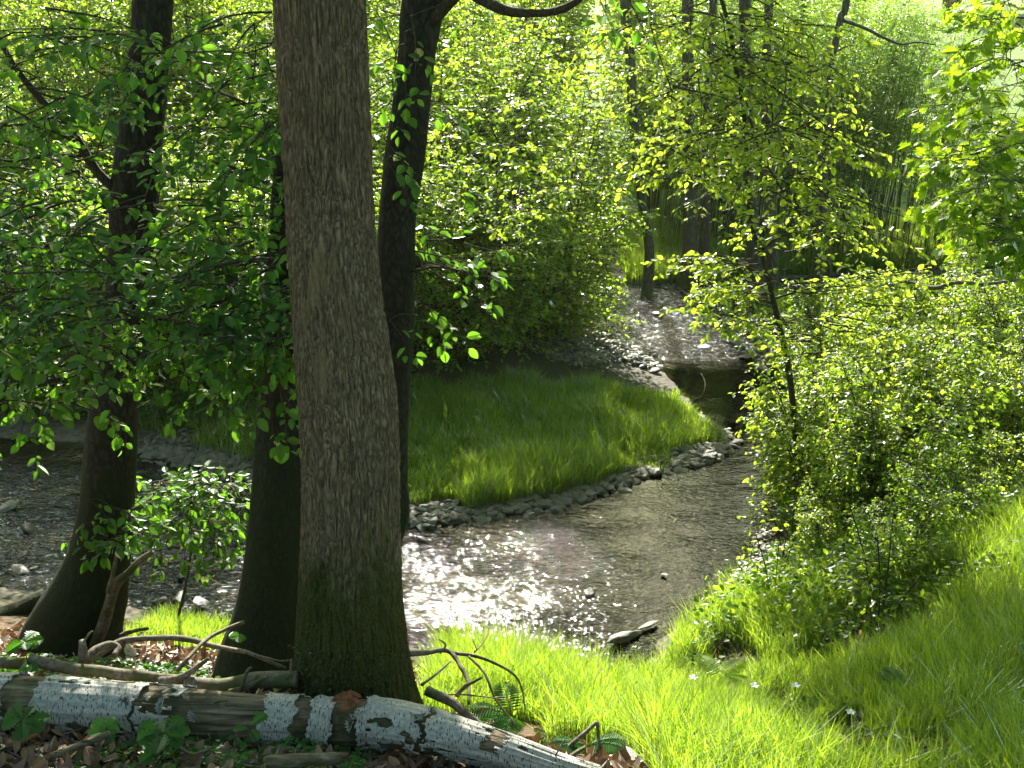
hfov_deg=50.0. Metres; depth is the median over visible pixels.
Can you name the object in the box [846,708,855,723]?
wild flower
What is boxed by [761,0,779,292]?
alder tree
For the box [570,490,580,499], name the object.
stone
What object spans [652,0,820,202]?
alder bush
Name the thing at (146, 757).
oak seedling
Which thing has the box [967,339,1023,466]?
bank shrub
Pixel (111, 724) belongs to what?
oak seedling
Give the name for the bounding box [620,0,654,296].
alder tree
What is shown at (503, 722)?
fern
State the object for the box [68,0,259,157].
alder bush
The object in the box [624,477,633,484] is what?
stone
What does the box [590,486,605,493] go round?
stone
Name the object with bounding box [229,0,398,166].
alder bush
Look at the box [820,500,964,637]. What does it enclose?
shore sapling
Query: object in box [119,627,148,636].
dead branch
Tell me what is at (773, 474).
bank shrub
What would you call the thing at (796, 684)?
wild flower
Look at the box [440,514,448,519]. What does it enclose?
stone
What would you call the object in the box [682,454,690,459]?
stone
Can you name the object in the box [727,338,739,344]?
rock
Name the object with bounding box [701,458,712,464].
stone
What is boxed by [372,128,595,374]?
hazel bush
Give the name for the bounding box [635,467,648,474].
stone
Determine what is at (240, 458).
stone
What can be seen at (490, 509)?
stone
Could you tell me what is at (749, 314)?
gravel
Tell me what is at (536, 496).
stone
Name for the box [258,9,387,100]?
alder bush
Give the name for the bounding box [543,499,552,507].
stone
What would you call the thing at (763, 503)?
shore sapling
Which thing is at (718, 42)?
willow bush
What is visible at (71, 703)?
birch log
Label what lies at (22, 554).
rock
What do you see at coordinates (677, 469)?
stone
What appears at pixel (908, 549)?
bank shrub
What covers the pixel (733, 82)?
young beech
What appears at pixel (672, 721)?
grass
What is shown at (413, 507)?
stone
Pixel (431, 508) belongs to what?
stone
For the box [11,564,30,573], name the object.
rock
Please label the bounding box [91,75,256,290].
alder bush
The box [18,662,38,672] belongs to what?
oak seedling
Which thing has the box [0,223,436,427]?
undergrowth
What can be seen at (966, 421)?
bank shrub
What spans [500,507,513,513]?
stone
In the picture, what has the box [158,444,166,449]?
stone
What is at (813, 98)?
willow bush
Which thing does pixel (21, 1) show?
alder bush
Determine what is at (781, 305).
grass
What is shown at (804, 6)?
alder tree
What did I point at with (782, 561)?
shore sapling
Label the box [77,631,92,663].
dead branch
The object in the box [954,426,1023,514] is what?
bank shrub
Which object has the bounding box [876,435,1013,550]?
bank shrub
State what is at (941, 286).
dead branch
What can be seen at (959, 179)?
willow bush
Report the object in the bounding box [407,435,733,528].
gravel
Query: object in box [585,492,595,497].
stone
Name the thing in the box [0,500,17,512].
rock
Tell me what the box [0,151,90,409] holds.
hazel bush
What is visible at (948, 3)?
field tree
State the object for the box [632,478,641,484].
stone
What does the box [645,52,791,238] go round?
willow bush
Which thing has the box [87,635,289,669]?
dead branch
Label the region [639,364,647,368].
stone
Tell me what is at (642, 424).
grass
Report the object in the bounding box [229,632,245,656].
oak seedling
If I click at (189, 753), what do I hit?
dead branch
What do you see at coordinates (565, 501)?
stone
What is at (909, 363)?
bank shrub
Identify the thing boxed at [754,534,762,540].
stone
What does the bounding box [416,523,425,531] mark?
stone
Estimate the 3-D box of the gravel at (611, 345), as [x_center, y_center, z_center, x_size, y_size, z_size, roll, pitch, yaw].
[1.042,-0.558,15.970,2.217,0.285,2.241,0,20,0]
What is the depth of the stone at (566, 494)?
11.29 m
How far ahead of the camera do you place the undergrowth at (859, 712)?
5.89 m
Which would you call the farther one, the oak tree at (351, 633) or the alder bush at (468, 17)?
the alder bush at (468, 17)
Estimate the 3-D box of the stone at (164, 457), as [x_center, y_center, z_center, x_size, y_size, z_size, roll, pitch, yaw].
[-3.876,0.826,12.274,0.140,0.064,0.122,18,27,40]
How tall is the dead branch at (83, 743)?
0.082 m
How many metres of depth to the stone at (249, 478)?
11.74 m
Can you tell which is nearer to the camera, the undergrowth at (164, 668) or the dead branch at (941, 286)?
the undergrowth at (164, 668)
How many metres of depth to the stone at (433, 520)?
10.77 m
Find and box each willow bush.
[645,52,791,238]
[653,0,870,234]
[696,0,928,256]
[727,0,937,235]
[801,0,1023,271]
[822,6,1012,240]
[914,92,1023,258]
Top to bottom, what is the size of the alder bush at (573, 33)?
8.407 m
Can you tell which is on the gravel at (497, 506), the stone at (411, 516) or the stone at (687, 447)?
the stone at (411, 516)
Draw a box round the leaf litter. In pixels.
[0,618,650,767]
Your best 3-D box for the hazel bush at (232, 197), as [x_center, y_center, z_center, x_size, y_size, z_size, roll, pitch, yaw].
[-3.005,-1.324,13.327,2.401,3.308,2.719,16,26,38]
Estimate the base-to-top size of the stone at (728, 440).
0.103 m
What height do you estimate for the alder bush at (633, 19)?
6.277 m
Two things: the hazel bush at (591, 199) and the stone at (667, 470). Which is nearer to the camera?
the stone at (667, 470)
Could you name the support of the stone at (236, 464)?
on the gravel at (185, 450)
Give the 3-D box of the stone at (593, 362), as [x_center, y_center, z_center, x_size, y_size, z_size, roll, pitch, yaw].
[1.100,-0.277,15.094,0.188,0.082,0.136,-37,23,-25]
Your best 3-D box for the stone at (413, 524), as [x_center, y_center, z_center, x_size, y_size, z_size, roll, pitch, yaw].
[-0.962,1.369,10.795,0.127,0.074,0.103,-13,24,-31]
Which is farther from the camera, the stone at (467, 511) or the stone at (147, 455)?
the stone at (147, 455)
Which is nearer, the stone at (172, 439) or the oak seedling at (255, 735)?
the oak seedling at (255, 735)
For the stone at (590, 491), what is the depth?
11.37 m
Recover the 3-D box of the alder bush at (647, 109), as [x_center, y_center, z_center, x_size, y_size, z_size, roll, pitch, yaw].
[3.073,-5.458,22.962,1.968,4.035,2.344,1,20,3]
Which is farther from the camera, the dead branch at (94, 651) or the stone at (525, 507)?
the stone at (525, 507)
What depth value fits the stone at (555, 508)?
11.09 m
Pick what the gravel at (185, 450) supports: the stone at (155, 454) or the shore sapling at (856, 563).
the stone at (155, 454)
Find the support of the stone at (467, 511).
on the gravel at (497, 506)
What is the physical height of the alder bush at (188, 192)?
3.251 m
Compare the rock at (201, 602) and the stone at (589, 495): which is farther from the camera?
the stone at (589, 495)
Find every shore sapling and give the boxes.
[737,476,846,566]
[737,517,814,605]
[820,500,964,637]
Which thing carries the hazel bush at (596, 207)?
on the ground at (632, 376)
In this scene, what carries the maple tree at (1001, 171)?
on the ground at (632, 376)
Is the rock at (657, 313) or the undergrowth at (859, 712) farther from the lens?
the rock at (657, 313)
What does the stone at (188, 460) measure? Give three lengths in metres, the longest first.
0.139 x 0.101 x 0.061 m
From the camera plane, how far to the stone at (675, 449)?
12.31 m
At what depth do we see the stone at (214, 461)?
12.09 m
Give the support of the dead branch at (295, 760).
on the leaf litter
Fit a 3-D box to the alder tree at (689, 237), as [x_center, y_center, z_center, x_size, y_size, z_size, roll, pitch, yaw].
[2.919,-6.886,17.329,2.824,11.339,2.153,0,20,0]
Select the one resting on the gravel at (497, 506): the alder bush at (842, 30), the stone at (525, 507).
the stone at (525, 507)
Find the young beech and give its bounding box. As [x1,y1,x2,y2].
[559,0,974,463]
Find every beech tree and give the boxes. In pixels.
[0,0,298,658]
[141,113,301,693]
[366,0,655,544]
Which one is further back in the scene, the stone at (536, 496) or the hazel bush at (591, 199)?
the hazel bush at (591, 199)
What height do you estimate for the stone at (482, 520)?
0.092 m
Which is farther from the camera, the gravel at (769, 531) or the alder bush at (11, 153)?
the alder bush at (11, 153)
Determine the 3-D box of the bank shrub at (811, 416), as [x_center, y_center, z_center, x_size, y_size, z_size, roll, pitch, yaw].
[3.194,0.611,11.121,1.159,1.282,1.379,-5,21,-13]
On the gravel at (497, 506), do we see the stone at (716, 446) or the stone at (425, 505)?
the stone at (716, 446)
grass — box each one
[11,328,413,460]
[123,600,231,651]
[408,361,731,504]
[411,427,1023,767]
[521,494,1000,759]
[608,205,1022,283]
[627,227,1023,440]
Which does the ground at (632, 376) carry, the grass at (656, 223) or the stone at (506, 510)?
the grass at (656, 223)
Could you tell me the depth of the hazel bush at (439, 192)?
13.77 m
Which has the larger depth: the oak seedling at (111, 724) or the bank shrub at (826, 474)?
the bank shrub at (826, 474)
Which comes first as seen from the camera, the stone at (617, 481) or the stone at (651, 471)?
the stone at (617, 481)
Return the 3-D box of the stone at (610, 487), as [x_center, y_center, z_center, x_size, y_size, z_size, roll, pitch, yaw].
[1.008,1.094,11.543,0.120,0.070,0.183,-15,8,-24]
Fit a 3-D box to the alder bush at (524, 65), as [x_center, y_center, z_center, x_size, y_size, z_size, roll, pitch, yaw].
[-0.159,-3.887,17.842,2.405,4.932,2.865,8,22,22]
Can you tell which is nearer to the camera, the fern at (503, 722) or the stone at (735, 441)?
the fern at (503, 722)
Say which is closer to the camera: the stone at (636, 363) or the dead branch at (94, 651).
the dead branch at (94, 651)
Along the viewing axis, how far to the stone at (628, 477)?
11.69 m
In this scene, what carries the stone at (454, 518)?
on the gravel at (497, 506)
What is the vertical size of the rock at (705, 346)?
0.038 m
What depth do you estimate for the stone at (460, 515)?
10.87 m
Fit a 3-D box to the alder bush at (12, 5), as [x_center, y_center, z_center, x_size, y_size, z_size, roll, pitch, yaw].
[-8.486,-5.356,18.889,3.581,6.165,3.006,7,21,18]
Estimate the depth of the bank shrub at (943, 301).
13.58 m
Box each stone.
[143,452,154,458]
[151,451,158,456]
[156,438,165,444]
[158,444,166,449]
[158,455,171,459]
[169,436,178,442]
[173,458,183,464]
[184,457,191,464]
[210,459,217,464]
[233,461,240,467]
[237,455,243,462]
[242,473,251,480]
[409,514,415,520]
[409,518,417,527]
[410,504,418,511]
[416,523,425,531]
[417,516,427,522]
[417,517,431,523]
[418,504,430,507]
[426,506,442,512]
[427,501,438,506]
[427,516,437,528]
[432,509,440,514]
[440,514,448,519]
[441,502,451,508]
[444,513,453,522]
[451,516,459,521]
[455,506,465,510]
[457,513,470,521]
[460,516,468,521]
[463,508,476,514]
[476,516,487,523]
[485,506,494,512]
[487,510,497,518]
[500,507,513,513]
[505,505,520,512]
[515,503,530,513]
[525,492,539,500]
[531,508,544,514]
[534,499,550,507]
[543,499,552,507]
[547,493,558,499]
[548,505,561,511]
[559,497,571,505]
[560,492,571,497]
[570,484,579,489]
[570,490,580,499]
[573,345,584,350]
[576,494,587,503]
[577,486,587,489]
[582,489,593,501]
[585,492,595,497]
[588,360,597,365]
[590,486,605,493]
[602,482,608,490]
[607,484,614,489]
[608,474,615,482]
[610,479,620,487]
[615,475,623,480]
[617,487,632,492]
[623,475,632,482]
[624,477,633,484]
[631,362,642,365]
[632,472,640,478]
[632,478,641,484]
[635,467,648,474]
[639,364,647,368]
[648,468,655,475]
[649,368,660,373]
[653,468,662,476]
[656,365,664,369]
[663,465,671,474]
[665,447,679,453]
[670,459,682,467]
[672,466,683,472]
[678,444,693,450]
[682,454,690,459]
[690,461,704,467]
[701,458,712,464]
[712,444,723,450]
[716,449,728,454]
[719,444,729,450]
[722,437,731,442]
[731,439,740,445]
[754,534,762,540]
[761,533,771,538]
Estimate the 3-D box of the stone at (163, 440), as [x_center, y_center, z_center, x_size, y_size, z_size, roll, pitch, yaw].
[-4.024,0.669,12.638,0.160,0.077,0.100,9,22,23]
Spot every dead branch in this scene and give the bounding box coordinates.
[0,657,24,669]
[26,652,209,684]
[45,731,110,761]
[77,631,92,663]
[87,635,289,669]
[87,641,121,662]
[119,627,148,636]
[175,620,244,671]
[179,746,210,761]
[184,658,300,692]
[265,752,341,767]
[410,639,525,730]
[472,603,489,652]
[554,738,565,755]
[567,721,600,758]
[874,278,1018,352]
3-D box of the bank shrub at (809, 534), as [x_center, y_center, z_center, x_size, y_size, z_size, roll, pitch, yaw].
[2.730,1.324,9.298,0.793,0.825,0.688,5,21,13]
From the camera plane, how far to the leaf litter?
4.32 m
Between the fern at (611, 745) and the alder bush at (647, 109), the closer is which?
the fern at (611, 745)
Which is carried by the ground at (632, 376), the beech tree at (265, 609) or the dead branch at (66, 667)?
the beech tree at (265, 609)
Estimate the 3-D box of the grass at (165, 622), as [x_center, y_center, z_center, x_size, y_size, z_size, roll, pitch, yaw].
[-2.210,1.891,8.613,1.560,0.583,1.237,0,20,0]
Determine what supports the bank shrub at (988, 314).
on the ground at (632, 376)
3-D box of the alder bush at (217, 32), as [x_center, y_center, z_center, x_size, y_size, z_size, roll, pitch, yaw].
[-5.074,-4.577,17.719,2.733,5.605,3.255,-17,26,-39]
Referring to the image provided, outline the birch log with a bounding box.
[0,671,600,767]
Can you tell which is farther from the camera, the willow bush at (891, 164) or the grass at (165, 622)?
the willow bush at (891, 164)
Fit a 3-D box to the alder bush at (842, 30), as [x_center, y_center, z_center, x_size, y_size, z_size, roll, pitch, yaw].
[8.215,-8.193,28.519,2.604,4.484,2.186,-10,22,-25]
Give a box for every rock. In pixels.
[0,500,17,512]
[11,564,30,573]
[17,551,27,557]
[20,522,37,533]
[151,596,166,603]
[173,590,186,604]
[192,596,210,609]
[416,536,426,540]
[421,523,434,527]
[583,587,594,596]
[607,630,644,643]
[638,620,657,628]
[653,311,662,316]
[697,344,710,347]
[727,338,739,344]
[739,354,755,358]
[752,363,769,371]
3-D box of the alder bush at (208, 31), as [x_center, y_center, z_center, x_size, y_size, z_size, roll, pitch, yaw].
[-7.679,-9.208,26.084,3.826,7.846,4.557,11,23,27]
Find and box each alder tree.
[597,0,872,312]
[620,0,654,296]
[677,0,698,287]
[698,0,716,284]
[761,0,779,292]
[792,0,808,217]
[810,0,934,304]
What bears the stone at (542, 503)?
on the gravel at (497, 506)
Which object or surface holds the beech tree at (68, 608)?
on the ground at (632, 376)
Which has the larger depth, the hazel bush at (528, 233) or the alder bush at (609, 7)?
the alder bush at (609, 7)
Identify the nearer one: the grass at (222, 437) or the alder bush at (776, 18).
the grass at (222, 437)
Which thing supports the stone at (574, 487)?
on the gravel at (497, 506)
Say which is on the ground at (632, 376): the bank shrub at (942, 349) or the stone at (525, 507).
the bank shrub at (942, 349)
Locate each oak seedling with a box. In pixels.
[1,701,50,745]
[6,631,43,659]
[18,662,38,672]
[87,715,120,753]
[136,715,190,753]
[138,728,174,765]
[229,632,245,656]
[233,711,267,749]
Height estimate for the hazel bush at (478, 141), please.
4.381 m
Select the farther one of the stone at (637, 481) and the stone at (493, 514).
the stone at (637, 481)
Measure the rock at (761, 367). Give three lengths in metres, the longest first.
0.307 x 0.223 x 0.048 m
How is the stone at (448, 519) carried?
on the gravel at (497, 506)
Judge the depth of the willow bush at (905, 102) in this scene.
19.68 m
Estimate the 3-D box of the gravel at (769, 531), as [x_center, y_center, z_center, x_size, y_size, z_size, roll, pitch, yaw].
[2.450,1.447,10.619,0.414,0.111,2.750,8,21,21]
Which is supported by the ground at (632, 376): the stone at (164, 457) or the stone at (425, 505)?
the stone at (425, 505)
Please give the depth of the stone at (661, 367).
15.19 m
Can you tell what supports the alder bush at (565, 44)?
on the ground at (632, 376)
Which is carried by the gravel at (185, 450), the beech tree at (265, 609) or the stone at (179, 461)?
the stone at (179, 461)
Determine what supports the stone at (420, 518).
on the stone at (433, 520)
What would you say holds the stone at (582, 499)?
on the ground at (632, 376)
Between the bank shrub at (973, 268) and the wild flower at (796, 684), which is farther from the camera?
the bank shrub at (973, 268)
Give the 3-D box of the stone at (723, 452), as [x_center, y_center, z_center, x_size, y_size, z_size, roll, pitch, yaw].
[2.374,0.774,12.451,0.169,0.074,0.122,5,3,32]
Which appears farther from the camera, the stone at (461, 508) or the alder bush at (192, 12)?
the alder bush at (192, 12)
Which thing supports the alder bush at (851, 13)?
on the ground at (632, 376)
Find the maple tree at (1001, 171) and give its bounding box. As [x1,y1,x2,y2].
[885,0,1023,302]
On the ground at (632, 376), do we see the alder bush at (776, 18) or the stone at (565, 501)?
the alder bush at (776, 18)
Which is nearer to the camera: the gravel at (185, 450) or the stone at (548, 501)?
the stone at (548, 501)
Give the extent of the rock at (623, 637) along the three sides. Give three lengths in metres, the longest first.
0.414 x 0.111 x 0.079 m
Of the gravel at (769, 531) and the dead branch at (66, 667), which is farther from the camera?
the gravel at (769, 531)
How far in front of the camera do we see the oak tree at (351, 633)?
4.50 m
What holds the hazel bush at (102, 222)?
on the ground at (632, 376)
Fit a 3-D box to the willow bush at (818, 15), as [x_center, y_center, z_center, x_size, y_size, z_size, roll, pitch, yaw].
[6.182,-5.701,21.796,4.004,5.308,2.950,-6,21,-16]
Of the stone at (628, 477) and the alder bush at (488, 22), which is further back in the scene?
the alder bush at (488, 22)
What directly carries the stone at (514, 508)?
on the gravel at (497, 506)
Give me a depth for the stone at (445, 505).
11.04 m
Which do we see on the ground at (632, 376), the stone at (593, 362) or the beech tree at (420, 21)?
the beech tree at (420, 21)
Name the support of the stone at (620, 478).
on the gravel at (497, 506)
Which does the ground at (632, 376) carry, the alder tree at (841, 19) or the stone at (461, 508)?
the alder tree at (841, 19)
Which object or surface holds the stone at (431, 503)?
on the ground at (632, 376)
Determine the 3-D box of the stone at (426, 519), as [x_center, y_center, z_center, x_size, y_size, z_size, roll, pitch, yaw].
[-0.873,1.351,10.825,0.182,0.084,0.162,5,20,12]
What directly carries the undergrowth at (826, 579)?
on the ground at (632, 376)
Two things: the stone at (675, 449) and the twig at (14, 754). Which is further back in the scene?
the stone at (675, 449)
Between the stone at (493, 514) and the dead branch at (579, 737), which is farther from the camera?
the stone at (493, 514)
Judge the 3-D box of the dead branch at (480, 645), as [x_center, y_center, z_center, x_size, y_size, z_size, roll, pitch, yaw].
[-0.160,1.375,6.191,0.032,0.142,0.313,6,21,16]
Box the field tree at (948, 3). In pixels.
[942,0,961,11]
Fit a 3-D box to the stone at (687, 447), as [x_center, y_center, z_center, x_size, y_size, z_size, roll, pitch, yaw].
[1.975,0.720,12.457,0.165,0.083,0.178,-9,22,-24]
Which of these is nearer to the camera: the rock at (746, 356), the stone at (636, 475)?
the stone at (636, 475)
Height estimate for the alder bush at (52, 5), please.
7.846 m
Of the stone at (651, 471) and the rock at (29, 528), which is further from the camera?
the stone at (651, 471)
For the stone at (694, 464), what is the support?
on the gravel at (497, 506)
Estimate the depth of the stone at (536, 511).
11.03 m
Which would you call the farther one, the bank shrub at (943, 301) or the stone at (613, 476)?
the bank shrub at (943, 301)
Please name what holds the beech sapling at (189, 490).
on the ground at (632, 376)
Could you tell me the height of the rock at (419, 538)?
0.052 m
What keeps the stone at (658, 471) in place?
on the gravel at (497, 506)
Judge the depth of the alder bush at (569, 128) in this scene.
21.01 m
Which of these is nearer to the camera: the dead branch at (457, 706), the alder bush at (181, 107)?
the dead branch at (457, 706)
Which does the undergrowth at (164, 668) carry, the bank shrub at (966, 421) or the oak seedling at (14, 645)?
the oak seedling at (14, 645)
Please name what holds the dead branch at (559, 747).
on the birch log
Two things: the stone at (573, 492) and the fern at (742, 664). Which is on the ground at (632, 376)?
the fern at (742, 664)
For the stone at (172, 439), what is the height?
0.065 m
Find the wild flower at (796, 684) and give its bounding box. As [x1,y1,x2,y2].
[791,682,799,708]
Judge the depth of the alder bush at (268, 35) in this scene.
16.28 m
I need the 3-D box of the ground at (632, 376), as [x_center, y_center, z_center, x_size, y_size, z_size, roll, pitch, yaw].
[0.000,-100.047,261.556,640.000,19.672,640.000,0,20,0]
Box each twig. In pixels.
[5,750,22,758]
[21,743,49,748]
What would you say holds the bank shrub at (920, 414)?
on the ground at (632, 376)
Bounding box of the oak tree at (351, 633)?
[272,0,423,704]
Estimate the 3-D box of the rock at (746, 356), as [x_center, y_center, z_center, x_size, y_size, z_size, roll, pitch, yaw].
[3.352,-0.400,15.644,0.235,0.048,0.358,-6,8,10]
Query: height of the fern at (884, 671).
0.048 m
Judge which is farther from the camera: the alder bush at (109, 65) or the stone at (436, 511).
the alder bush at (109, 65)
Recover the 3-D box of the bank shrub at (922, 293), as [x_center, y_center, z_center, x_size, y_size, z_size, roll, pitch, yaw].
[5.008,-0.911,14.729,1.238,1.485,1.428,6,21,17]
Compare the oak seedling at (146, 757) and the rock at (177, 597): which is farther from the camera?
the rock at (177, 597)
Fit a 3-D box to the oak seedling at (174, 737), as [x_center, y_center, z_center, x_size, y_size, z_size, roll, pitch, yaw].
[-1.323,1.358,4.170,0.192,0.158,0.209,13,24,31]
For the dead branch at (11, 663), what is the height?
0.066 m
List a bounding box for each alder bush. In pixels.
[0,0,103,230]
[0,0,128,252]
[0,77,83,320]
[1,0,99,60]
[1,0,126,144]
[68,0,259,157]
[79,0,277,195]
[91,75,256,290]
[105,0,263,103]
[158,138,269,358]
[227,0,395,222]
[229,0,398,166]
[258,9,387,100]
[366,0,531,191]
[371,0,499,129]
[373,2,477,60]
[430,0,572,240]
[485,0,606,152]
[486,0,601,71]
[519,63,607,207]
[594,0,702,64]
[595,0,708,147]
[613,25,702,213]
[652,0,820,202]
[694,0,814,116]
[782,0,870,144]
[810,0,873,61]
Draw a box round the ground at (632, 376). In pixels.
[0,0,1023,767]
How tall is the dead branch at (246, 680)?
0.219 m
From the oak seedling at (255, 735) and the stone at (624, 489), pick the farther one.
the stone at (624, 489)
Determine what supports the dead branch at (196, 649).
on the leaf litter
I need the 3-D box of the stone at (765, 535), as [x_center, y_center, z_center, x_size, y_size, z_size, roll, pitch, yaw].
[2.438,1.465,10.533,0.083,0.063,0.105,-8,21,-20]
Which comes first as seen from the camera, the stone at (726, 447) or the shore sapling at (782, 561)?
the shore sapling at (782, 561)
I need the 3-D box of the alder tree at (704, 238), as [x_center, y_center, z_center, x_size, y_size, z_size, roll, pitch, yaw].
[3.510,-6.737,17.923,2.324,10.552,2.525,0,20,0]
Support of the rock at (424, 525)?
on the gravel at (497, 506)
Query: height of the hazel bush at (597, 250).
2.191 m
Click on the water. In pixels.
(618, 553)
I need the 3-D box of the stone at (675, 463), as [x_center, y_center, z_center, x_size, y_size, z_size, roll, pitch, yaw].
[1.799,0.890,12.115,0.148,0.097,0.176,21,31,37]
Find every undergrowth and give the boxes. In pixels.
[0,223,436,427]
[0,652,220,684]
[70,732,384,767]
[676,598,970,754]
[679,320,1023,675]
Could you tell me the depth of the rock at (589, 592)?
9.56 m
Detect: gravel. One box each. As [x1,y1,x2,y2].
[137,421,253,482]
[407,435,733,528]
[510,324,659,368]
[720,479,784,592]
[742,311,796,383]
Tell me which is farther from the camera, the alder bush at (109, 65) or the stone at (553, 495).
the alder bush at (109, 65)
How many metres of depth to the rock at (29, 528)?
10.65 m
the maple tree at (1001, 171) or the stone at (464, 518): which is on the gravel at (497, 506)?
the stone at (464, 518)
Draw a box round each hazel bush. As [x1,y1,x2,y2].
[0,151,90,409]
[34,134,260,422]
[158,157,270,409]
[160,131,490,330]
[264,22,645,319]
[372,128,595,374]
[433,55,674,339]
[436,190,666,353]
[556,155,626,265]
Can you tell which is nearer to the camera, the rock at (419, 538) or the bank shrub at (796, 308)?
the rock at (419, 538)
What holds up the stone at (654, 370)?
on the ground at (632, 376)
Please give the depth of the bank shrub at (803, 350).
11.86 m
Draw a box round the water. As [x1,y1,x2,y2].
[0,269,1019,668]
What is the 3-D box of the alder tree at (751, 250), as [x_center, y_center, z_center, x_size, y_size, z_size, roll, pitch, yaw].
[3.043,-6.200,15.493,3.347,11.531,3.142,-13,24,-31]
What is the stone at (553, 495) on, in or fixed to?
on the gravel at (497, 506)
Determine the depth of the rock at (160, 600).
9.43 m
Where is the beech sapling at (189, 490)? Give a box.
[61,460,251,619]
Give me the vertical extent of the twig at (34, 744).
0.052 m
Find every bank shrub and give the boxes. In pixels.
[728,353,911,520]
[754,304,916,437]
[760,367,886,488]
[778,278,905,397]
[789,481,877,565]
[793,399,948,538]
[804,345,1023,524]
[823,332,979,464]
[839,483,960,606]
[841,265,940,372]
[862,303,994,402]
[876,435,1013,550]
[882,331,1023,470]
[894,271,1018,372]
[899,313,1023,447]
[935,241,1023,344]
[944,266,1023,381]
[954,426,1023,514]
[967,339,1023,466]
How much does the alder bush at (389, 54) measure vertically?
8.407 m
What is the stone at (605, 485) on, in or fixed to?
on the gravel at (497, 506)
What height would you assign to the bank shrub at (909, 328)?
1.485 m
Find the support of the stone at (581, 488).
on the gravel at (497, 506)
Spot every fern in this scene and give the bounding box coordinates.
[456,681,524,735]
[545,733,631,755]
[693,655,751,696]
[877,666,928,691]
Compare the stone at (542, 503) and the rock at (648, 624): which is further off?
the stone at (542, 503)
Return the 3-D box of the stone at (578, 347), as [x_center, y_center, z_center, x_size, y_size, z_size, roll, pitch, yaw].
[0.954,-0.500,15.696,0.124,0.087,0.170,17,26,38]
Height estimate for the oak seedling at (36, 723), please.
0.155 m

